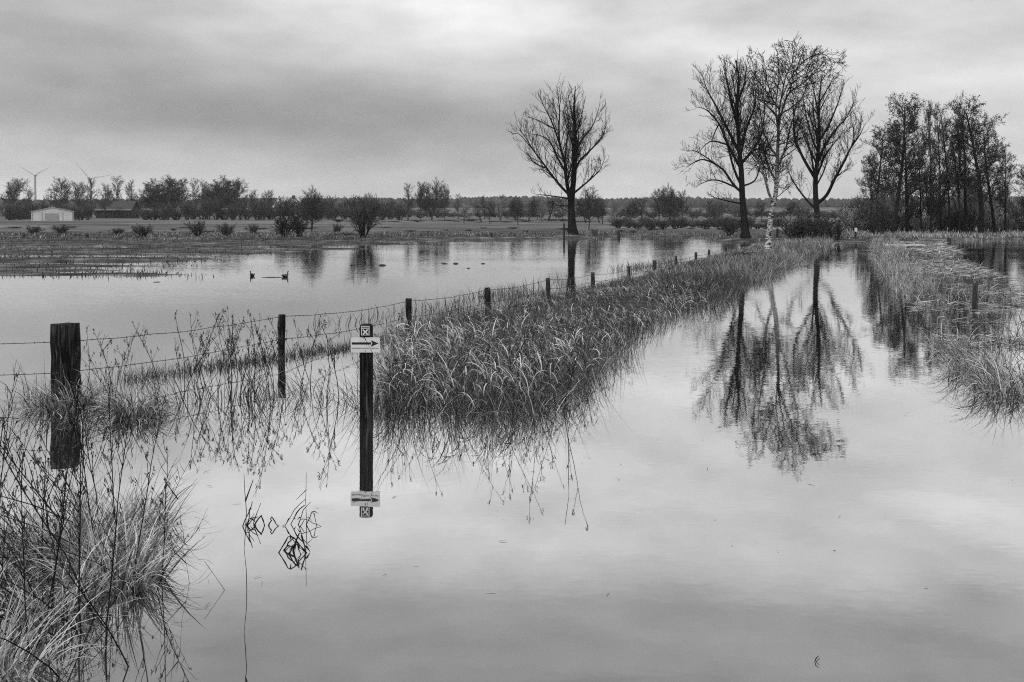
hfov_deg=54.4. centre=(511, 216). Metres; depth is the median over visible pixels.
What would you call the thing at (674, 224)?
shrub
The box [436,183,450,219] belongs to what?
bare tree
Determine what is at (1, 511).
dry weed
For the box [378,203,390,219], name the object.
shrub
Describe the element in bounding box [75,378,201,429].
sedge tussock
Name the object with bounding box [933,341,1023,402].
sedge tussock
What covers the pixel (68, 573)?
dry weed
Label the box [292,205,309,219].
shrub
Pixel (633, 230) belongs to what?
shrub
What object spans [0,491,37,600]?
dry weed
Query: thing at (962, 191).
shrub
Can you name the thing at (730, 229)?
shrub
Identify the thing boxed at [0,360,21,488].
dry weed
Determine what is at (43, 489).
dry weed
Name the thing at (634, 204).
bare tree
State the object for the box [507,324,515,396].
dry weed
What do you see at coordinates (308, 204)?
bare tree
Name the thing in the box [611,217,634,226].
shrub
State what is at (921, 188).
alder tree
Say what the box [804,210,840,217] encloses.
shrub
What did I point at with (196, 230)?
shrub
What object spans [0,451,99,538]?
dry weed
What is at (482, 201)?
bare tree
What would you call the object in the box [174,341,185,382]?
dry weed
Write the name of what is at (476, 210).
bare tree
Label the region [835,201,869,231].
shrub
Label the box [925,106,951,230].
alder tree
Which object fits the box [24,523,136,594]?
dry weed
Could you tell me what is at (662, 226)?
shrub
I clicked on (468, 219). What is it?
shrub
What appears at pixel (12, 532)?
dry weed
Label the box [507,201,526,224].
bare tree
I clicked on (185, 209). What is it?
shrub
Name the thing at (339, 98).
sky
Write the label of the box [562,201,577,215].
bare tree
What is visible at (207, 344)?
dry weed
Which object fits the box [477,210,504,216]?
shrub
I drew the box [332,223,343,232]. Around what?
shrub
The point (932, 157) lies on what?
alder tree
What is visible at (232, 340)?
dry weed
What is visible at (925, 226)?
shrub
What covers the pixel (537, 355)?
dry weed
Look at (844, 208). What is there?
bare tree
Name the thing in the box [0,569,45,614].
dry weed
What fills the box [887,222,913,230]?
shrub
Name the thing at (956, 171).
bare tree
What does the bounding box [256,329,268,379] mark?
dry weed
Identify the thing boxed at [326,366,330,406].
dry weed
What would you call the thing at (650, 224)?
shrub
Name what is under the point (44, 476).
dry weed
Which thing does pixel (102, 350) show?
dry weed
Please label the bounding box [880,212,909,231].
shrub
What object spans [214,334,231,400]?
dry weed
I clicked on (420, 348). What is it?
dry weed
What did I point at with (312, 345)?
dry weed
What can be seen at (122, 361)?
dry weed
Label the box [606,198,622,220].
bare tree
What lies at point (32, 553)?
sedge tussock
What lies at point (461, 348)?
dry weed
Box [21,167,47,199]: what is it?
wind turbine
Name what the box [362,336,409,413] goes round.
dry weed
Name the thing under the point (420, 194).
bare tree
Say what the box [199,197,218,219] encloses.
shrub
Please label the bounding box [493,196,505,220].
bare tree
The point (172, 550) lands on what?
dry weed
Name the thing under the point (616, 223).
shrub
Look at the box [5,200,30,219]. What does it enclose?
shrub
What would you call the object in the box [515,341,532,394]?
dry weed
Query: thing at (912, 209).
shrub
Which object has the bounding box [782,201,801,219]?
bare tree
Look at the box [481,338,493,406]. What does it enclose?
dry weed
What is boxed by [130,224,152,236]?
shrub
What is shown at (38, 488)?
dry weed
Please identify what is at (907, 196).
alder tree
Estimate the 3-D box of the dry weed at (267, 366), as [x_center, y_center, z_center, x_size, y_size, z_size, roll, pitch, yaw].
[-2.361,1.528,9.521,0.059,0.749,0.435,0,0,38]
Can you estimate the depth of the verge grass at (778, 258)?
11.40 m
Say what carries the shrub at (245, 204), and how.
on the ground at (93, 224)
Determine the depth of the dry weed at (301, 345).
10.31 m
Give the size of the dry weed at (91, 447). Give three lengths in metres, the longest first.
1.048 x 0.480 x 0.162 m
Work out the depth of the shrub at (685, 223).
117.16 m
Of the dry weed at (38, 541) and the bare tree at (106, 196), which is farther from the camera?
the bare tree at (106, 196)
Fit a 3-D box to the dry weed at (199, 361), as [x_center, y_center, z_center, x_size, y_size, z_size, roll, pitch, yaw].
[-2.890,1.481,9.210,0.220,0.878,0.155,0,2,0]
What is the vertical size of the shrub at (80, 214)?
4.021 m
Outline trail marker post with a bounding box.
[351,324,379,421]
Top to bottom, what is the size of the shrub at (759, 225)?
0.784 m
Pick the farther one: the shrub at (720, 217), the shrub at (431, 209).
the shrub at (431, 209)
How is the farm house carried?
on the ground at (93, 224)
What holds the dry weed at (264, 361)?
on the ground at (93, 224)
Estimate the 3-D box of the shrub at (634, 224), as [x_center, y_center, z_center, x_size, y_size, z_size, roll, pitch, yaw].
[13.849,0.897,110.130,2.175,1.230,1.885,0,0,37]
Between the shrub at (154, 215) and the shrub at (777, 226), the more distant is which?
the shrub at (154, 215)
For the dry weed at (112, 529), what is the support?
in the water
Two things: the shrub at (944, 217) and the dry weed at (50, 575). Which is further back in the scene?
the shrub at (944, 217)
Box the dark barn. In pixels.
[94,201,139,217]
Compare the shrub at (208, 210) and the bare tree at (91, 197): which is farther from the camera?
the bare tree at (91, 197)
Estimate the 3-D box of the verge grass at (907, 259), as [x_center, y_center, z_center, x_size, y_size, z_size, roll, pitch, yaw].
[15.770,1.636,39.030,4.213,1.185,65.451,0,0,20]
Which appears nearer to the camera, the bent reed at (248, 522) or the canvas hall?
the bent reed at (248, 522)
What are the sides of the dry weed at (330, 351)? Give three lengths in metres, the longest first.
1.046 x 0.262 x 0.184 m
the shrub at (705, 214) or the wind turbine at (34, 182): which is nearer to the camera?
the shrub at (705, 214)
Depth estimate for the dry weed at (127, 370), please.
9.01 m
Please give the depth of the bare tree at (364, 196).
299.36 m
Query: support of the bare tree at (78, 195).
on the ground at (93, 224)
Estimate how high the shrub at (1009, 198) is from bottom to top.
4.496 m
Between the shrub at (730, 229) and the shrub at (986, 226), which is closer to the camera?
the shrub at (730, 229)
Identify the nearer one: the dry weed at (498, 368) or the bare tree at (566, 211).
the dry weed at (498, 368)
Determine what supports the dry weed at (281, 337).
on the ground at (93, 224)
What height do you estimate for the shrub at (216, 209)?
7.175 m
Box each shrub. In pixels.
[0,201,27,219]
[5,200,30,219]
[12,204,39,218]
[25,225,45,233]
[26,199,56,212]
[49,223,70,233]
[61,203,84,218]
[70,207,92,219]
[81,202,95,219]
[107,228,124,234]
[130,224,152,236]
[135,207,157,219]
[138,208,164,219]
[156,201,177,219]
[162,205,187,219]
[176,198,193,219]
[184,220,208,235]
[189,207,201,218]
[191,200,207,218]
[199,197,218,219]
[201,195,225,219]
[213,222,235,236]
[214,205,237,219]
[224,203,244,219]
[231,195,248,219]
[241,204,257,219]
[245,223,259,233]
[247,200,272,219]
[250,198,275,219]
[263,203,281,219]
[269,210,300,236]
[272,195,294,218]
[279,196,302,217]
[283,196,299,217]
[289,213,309,236]
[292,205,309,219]
[297,200,320,219]
[320,195,336,219]
[324,205,344,219]
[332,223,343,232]
[338,206,347,218]
[338,231,356,234]
[339,207,353,217]
[342,195,366,212]
[344,193,382,236]
[366,196,385,219]
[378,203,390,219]
[387,207,395,218]
[389,201,412,219]
[402,207,426,216]
[409,210,428,217]
[417,206,441,216]
[426,209,458,217]
[460,218,481,220]
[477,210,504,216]
[499,209,511,217]
[522,205,540,216]
[545,212,565,217]
[608,217,627,227]
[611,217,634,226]
[615,208,650,216]
[622,220,635,227]
[623,209,644,217]
[626,228,638,232]
[630,220,644,229]
[637,216,654,225]
[639,220,660,229]
[644,211,661,217]
[656,219,673,229]
[658,209,678,216]
[662,215,686,228]
[667,212,683,217]
[672,216,697,227]
[681,209,704,217]
[691,219,714,227]
[693,219,717,227]
[701,212,718,217]
[703,203,733,217]
[703,216,731,229]
[708,215,721,226]
[717,215,734,223]
[721,215,739,235]
[724,204,753,216]
[732,217,757,228]
[733,205,751,215]
[739,216,755,228]
[751,223,766,228]
[754,210,787,217]
[763,217,783,227]
[774,212,821,239]
[779,212,839,239]
[783,204,813,217]
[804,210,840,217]
[821,217,854,239]
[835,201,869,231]
[836,210,868,230]
[845,192,905,234]
[875,207,901,229]
[880,165,908,230]
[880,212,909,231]
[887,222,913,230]
[900,193,926,231]
[909,215,938,231]
[916,167,951,231]
[927,202,960,231]
[943,190,994,231]
[943,209,978,232]
[950,170,985,227]
[972,197,998,230]
[977,182,1008,231]
[995,212,1023,231]
[1000,194,1023,231]
[1000,200,1023,230]
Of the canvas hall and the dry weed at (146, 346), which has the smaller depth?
the dry weed at (146, 346)
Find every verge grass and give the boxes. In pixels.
[0,234,835,423]
[865,233,1023,406]
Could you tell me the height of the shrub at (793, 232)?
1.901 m
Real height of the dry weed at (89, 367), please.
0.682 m
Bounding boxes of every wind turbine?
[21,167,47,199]
[77,164,108,198]
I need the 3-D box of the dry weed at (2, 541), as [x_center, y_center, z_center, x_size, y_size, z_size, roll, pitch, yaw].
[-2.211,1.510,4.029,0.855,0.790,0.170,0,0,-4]
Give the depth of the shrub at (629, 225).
121.22 m
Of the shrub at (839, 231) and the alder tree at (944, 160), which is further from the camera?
the alder tree at (944, 160)
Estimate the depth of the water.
6.32 m
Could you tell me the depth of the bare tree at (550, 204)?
234.06 m
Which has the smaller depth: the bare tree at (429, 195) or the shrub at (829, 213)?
the bare tree at (429, 195)
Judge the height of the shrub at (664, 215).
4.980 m
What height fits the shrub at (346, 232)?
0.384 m
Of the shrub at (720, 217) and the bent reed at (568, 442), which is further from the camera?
the shrub at (720, 217)
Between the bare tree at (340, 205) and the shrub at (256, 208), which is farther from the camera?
the bare tree at (340, 205)
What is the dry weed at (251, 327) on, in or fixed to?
on the ground at (93, 224)
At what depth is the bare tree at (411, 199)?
259.74 m
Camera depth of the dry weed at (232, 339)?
10.57 m
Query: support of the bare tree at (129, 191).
on the ground at (93, 224)
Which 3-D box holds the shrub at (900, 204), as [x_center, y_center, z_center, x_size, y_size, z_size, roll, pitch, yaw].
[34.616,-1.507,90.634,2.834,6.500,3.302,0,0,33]
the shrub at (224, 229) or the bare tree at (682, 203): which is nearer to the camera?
the shrub at (224, 229)
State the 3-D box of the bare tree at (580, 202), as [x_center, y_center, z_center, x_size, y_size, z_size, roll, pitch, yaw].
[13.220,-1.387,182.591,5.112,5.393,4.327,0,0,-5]
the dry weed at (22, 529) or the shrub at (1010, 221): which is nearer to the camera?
the dry weed at (22, 529)
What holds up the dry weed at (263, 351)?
on the ground at (93, 224)
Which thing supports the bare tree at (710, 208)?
on the ground at (93, 224)
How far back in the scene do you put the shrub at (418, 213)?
382.90 m
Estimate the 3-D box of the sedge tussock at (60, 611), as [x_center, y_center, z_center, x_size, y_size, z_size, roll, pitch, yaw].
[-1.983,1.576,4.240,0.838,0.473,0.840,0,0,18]
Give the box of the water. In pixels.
[0,236,1023,681]
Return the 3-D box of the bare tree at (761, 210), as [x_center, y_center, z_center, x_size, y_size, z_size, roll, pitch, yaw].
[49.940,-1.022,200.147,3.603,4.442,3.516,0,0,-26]
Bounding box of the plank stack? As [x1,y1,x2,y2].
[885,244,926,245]
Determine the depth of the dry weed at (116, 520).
3.89 m
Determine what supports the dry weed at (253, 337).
on the ground at (93, 224)
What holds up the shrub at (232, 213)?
on the ground at (93, 224)
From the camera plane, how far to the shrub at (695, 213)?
344.61 m
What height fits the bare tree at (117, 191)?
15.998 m
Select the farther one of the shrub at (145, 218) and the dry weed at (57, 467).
the shrub at (145, 218)
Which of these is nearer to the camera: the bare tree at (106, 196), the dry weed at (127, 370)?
the dry weed at (127, 370)
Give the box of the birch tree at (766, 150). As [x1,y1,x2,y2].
[712,31,849,251]
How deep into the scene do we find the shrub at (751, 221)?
111.97 m
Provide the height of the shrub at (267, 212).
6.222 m
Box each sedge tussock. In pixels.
[0,374,135,418]
[0,465,187,568]
[0,481,198,588]
[0,508,58,592]
[0,523,149,636]
[0,559,132,681]
[17,493,212,611]
[26,458,210,549]
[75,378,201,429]
[902,330,1023,377]
[909,323,996,354]
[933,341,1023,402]
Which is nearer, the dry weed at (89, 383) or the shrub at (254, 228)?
the dry weed at (89, 383)
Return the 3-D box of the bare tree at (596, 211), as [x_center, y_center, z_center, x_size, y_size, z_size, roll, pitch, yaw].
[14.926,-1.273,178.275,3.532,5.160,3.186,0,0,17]
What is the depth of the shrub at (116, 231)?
82.11 m
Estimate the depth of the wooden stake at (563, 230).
73.41 m
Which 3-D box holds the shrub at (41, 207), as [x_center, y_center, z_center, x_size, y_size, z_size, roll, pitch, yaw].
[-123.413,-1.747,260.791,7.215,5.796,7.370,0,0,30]
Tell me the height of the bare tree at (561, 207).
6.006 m
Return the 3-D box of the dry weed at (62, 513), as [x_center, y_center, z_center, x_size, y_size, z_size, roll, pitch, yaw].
[-1.829,1.336,4.090,0.113,1.094,0.201,0,0,42]
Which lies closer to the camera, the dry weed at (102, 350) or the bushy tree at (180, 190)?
the dry weed at (102, 350)
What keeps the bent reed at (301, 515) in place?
in the water
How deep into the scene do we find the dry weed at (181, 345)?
10.40 m
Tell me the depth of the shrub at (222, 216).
269.33 m
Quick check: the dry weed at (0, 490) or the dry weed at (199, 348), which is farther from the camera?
the dry weed at (199, 348)
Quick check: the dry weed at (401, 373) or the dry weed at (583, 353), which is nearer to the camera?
the dry weed at (401, 373)
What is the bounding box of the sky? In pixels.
[0,0,1023,200]
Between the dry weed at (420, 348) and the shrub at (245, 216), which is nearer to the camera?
the dry weed at (420, 348)
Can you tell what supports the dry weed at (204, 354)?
on the ground at (93, 224)
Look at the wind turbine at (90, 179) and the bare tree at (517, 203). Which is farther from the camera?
the wind turbine at (90, 179)
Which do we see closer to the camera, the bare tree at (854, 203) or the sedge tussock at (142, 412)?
the sedge tussock at (142, 412)
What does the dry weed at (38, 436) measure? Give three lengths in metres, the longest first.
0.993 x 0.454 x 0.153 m
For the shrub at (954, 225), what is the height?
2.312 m
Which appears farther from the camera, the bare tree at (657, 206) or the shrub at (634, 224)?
the bare tree at (657, 206)
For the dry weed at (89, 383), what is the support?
in the water
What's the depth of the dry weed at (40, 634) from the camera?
3.55 m
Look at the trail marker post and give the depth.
8.25 m
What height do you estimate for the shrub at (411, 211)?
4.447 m
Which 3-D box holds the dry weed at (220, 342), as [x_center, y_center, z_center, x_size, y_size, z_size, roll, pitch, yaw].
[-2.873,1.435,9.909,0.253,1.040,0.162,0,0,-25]
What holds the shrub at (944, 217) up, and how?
on the ground at (93, 224)
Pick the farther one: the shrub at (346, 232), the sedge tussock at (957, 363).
the shrub at (346, 232)
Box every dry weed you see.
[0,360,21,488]
[0,406,77,551]
[0,407,94,617]
[0,415,86,525]
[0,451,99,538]
[0,452,13,531]
[0,462,49,584]
[0,475,9,590]
[0,485,105,566]
[0,489,17,535]
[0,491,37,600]
[0,503,60,578]
[0,506,49,628]
[0,511,75,561]
[0,529,105,629]
[0,530,36,580]
[0,532,21,630]
[0,542,59,637]
[0,560,77,631]
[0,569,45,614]
[0,609,58,677]
[0,615,30,642]
[2,457,76,541]
[5,442,31,658]
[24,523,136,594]
[29,418,85,534]
[33,396,53,572]
[33,522,128,666]
[37,355,91,612]
[42,410,85,633]
[56,380,89,633]
[64,365,97,557]
[68,399,98,520]
[76,348,107,392]
[78,393,106,517]
[84,327,89,388]
[86,367,96,407]
[89,395,137,655]
[90,493,135,577]
[92,328,116,399]
[97,366,119,542]
[114,337,132,394]
[121,328,137,381]
[123,355,133,403]
[129,382,167,574]
[132,321,158,383]
[142,460,191,558]
[151,433,177,579]
[156,510,206,591]
[174,310,184,380]
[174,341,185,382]
[182,311,207,391]
[182,328,221,398]
[189,332,209,399]
[194,331,206,380]
[195,332,216,382]
[196,309,222,383]
[211,310,235,384]
[212,314,236,382]
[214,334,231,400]
[220,325,240,399]
[221,307,237,377]
[224,317,243,375]
[224,349,259,402]
[226,313,238,375]
[228,334,240,387]
[228,334,247,403]
[239,326,256,401]
[242,309,261,388]
[253,313,274,392]
[253,326,274,405]
[253,336,281,396]
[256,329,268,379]
[256,341,271,393]
[261,331,275,392]
[264,325,287,395]
[268,315,286,379]
[279,327,302,384]
[293,317,308,379]
[300,319,324,385]
[307,313,326,382]
[317,333,338,404]
[318,316,339,395]
[320,355,333,396]
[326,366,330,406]
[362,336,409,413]
[374,334,418,413]
[398,312,442,394]
[418,337,442,408]
[446,328,487,393]
[453,331,468,373]
[457,324,503,411]
[479,295,514,376]
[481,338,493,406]
[482,335,517,412]
[496,320,522,402]
[499,303,543,406]
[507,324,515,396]
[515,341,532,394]
[520,332,561,386]
[527,304,549,405]
[529,322,556,409]
[535,319,563,402]
[554,324,568,368]
[559,315,570,356]
[564,320,588,407]
[570,328,591,384]
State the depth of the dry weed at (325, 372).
9.10 m
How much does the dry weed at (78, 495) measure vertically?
1.232 m
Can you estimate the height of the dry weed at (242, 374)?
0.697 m
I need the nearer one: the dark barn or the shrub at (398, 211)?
the shrub at (398, 211)
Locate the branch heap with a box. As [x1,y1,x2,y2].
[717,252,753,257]
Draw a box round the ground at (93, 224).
[0,207,1023,337]
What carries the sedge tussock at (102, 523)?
in the water
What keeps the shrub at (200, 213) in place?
on the ground at (93, 224)
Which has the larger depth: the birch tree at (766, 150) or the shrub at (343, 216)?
the shrub at (343, 216)
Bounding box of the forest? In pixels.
[0,195,1023,208]
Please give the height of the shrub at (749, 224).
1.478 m
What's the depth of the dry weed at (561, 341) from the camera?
10.14 m
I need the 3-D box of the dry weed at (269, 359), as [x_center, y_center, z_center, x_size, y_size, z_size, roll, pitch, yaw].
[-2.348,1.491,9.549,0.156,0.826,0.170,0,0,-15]
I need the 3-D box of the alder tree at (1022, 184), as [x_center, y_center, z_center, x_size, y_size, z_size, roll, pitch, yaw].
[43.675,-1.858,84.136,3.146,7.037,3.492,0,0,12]
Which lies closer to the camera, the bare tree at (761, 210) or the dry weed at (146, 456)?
the dry weed at (146, 456)
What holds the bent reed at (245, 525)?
in the water
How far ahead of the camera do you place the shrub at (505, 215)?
358.36 m
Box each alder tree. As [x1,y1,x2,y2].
[855,125,900,232]
[855,146,887,232]
[872,92,936,232]
[879,102,931,232]
[911,123,934,231]
[919,101,941,233]
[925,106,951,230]
[931,102,962,232]
[939,95,1018,233]
[941,99,988,233]
[967,120,1011,233]
[989,142,1020,233]
[1009,161,1023,207]
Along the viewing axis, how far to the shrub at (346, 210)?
262.04 m
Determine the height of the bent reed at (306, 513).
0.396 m
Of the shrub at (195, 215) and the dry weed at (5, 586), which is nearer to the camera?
the dry weed at (5, 586)
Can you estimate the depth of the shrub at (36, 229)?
83.83 m
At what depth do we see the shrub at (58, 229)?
83.86 m
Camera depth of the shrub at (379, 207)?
247.80 m
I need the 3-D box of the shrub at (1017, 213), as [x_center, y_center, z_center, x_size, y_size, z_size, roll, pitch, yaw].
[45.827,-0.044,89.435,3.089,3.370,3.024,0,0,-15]
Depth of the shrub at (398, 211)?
245.19 m
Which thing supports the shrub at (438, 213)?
on the ground at (93, 224)
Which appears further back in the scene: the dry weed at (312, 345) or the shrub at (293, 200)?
the shrub at (293, 200)
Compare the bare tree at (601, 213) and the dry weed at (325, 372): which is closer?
the dry weed at (325, 372)
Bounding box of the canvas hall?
[30,207,73,220]
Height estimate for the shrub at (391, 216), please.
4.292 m
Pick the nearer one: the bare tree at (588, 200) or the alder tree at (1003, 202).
the alder tree at (1003, 202)
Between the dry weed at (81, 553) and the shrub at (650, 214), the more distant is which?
the shrub at (650, 214)
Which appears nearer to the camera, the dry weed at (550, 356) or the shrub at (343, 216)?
the dry weed at (550, 356)
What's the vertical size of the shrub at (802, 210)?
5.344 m
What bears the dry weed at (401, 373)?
on the ground at (93, 224)
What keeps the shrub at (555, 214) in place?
on the ground at (93, 224)
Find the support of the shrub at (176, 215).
on the ground at (93, 224)
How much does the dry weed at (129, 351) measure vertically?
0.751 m
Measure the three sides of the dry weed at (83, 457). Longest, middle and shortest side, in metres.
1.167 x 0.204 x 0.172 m
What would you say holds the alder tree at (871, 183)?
on the ground at (93, 224)
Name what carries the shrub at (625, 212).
on the ground at (93, 224)
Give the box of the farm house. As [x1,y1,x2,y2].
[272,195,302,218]
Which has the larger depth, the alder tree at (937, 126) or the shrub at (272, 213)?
the shrub at (272, 213)
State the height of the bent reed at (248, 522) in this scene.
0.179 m
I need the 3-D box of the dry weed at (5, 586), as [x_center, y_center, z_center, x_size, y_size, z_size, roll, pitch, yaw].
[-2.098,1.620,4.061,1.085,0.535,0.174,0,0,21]
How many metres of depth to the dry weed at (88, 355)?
9.90 m
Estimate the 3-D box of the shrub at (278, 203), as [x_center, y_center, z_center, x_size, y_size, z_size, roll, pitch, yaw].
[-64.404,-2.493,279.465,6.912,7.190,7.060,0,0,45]
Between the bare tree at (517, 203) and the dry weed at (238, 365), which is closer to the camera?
the dry weed at (238, 365)
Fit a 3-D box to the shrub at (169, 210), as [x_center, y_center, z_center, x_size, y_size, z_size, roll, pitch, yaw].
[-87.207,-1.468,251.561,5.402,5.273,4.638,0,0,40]
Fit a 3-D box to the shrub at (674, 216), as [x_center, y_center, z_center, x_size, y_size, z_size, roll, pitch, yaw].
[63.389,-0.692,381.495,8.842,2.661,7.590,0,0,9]
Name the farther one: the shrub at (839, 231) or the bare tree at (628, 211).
the bare tree at (628, 211)
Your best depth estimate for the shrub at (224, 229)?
76.85 m
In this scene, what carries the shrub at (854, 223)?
on the ground at (93, 224)
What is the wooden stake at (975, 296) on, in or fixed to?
in the water
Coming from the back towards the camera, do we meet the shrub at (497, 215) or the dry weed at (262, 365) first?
the shrub at (497, 215)
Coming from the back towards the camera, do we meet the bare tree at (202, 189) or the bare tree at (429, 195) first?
the bare tree at (202, 189)
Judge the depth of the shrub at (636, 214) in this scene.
380.09 m
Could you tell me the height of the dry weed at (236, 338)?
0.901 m
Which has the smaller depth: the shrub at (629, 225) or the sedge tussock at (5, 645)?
the sedge tussock at (5, 645)
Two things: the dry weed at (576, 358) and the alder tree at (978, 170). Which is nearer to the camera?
the dry weed at (576, 358)
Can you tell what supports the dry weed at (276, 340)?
on the ground at (93, 224)
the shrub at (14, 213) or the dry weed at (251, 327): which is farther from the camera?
the shrub at (14, 213)
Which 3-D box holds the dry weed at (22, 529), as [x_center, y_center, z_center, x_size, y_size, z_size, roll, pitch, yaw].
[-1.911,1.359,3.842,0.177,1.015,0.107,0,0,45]
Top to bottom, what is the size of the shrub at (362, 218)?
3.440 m
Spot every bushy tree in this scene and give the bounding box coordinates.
[132,178,175,209]
[156,175,192,207]
[197,175,241,217]
[225,177,254,216]
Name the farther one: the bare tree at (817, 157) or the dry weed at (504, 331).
the bare tree at (817, 157)
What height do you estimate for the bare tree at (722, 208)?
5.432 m
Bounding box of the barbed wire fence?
[2,242,744,396]
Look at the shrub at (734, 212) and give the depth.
453.02 m
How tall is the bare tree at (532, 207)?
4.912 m
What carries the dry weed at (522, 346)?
on the ground at (93, 224)
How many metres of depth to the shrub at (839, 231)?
65.74 m
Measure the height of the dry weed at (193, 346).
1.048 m
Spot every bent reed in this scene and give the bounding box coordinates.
[163,479,196,582]
[242,501,283,527]
[244,479,252,590]
[278,533,309,554]
[285,500,319,525]
[296,490,309,529]
[565,406,570,464]
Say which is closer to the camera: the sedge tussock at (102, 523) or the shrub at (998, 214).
the sedge tussock at (102, 523)
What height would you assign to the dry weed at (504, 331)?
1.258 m
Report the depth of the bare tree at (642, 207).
189.89 m
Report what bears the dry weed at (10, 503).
in the water
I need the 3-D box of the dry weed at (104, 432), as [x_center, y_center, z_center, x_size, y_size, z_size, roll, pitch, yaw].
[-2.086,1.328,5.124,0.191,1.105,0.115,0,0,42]
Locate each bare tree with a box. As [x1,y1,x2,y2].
[0,177,30,206]
[20,186,35,206]
[43,177,73,208]
[69,181,88,207]
[82,177,98,217]
[97,182,114,216]
[109,176,123,200]
[123,179,137,202]
[189,177,201,218]
[198,179,207,215]
[247,189,258,205]
[259,190,276,203]
[295,185,328,231]
[337,201,348,218]
[361,192,371,211]
[383,198,396,210]
[402,183,415,219]
[413,181,430,219]
[417,177,450,219]
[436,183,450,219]
[452,194,461,218]
[456,203,474,222]
[470,202,481,221]
[479,195,487,218]
[480,202,497,223]
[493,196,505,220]
[499,194,506,218]
[504,195,523,219]
[505,73,612,234]
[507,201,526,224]
[524,198,543,221]
[526,196,544,219]
[535,195,547,221]
[544,197,561,220]
[554,198,567,218]
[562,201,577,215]
[575,195,593,222]
[577,185,603,230]
[588,196,601,222]
[593,201,607,223]
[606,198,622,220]
[620,205,632,216]
[627,197,640,219]
[635,197,650,217]
[648,188,666,220]
[656,183,685,217]
[673,55,775,238]
[674,190,692,216]
[705,200,714,218]
[715,200,724,216]
[751,201,768,217]
[779,69,874,233]
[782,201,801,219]
[835,203,855,215]
[848,197,862,213]
[950,89,966,233]
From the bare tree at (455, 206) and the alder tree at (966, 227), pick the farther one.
the bare tree at (455, 206)
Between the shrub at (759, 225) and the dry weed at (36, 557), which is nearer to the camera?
the dry weed at (36, 557)
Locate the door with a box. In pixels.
[45,213,58,220]
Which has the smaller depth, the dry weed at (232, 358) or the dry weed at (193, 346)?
the dry weed at (232, 358)
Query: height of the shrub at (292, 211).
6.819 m
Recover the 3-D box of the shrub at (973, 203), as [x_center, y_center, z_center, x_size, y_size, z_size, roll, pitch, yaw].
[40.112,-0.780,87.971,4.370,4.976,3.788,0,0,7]
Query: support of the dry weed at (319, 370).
on the ground at (93, 224)
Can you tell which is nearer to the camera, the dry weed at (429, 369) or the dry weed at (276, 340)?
the dry weed at (429, 369)
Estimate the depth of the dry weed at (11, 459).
4.79 m
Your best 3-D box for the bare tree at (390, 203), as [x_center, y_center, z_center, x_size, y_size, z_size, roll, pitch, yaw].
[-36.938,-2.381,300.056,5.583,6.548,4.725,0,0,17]
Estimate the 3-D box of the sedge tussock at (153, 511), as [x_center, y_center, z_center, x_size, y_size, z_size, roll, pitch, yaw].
[-2.129,1.538,5.411,1.062,0.491,1.041,0,0,0]
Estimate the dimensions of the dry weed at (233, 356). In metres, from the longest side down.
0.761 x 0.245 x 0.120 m
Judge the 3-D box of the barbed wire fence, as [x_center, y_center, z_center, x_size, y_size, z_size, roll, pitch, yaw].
[3.774,1.662,30.816,5.192,1.289,49.525,0,0,27]
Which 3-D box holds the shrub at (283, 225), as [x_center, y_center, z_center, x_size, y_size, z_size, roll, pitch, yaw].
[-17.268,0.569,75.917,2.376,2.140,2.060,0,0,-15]
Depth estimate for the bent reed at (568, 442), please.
6.82 m
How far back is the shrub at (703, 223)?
116.86 m
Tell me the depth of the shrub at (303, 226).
75.82 m
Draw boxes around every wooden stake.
[563,223,564,238]
[972,284,977,310]
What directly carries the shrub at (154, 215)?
on the ground at (93, 224)
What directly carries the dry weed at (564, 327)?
on the ground at (93, 224)
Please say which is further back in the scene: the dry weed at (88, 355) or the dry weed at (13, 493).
the dry weed at (88, 355)
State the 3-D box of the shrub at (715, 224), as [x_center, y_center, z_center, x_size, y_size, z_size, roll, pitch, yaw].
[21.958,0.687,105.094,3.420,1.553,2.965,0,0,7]
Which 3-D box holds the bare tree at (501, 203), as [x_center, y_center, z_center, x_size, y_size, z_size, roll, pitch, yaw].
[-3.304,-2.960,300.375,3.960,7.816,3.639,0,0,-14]
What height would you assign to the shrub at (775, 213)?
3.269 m
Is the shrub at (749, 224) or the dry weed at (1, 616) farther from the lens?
the shrub at (749, 224)
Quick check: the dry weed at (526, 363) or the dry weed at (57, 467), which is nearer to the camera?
the dry weed at (57, 467)
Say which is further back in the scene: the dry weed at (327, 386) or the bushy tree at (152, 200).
the bushy tree at (152, 200)
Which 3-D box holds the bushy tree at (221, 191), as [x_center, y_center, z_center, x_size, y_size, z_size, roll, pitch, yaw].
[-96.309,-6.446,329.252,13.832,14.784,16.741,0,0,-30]
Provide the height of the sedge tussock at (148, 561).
0.497 m
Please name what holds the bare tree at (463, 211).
on the ground at (93, 224)

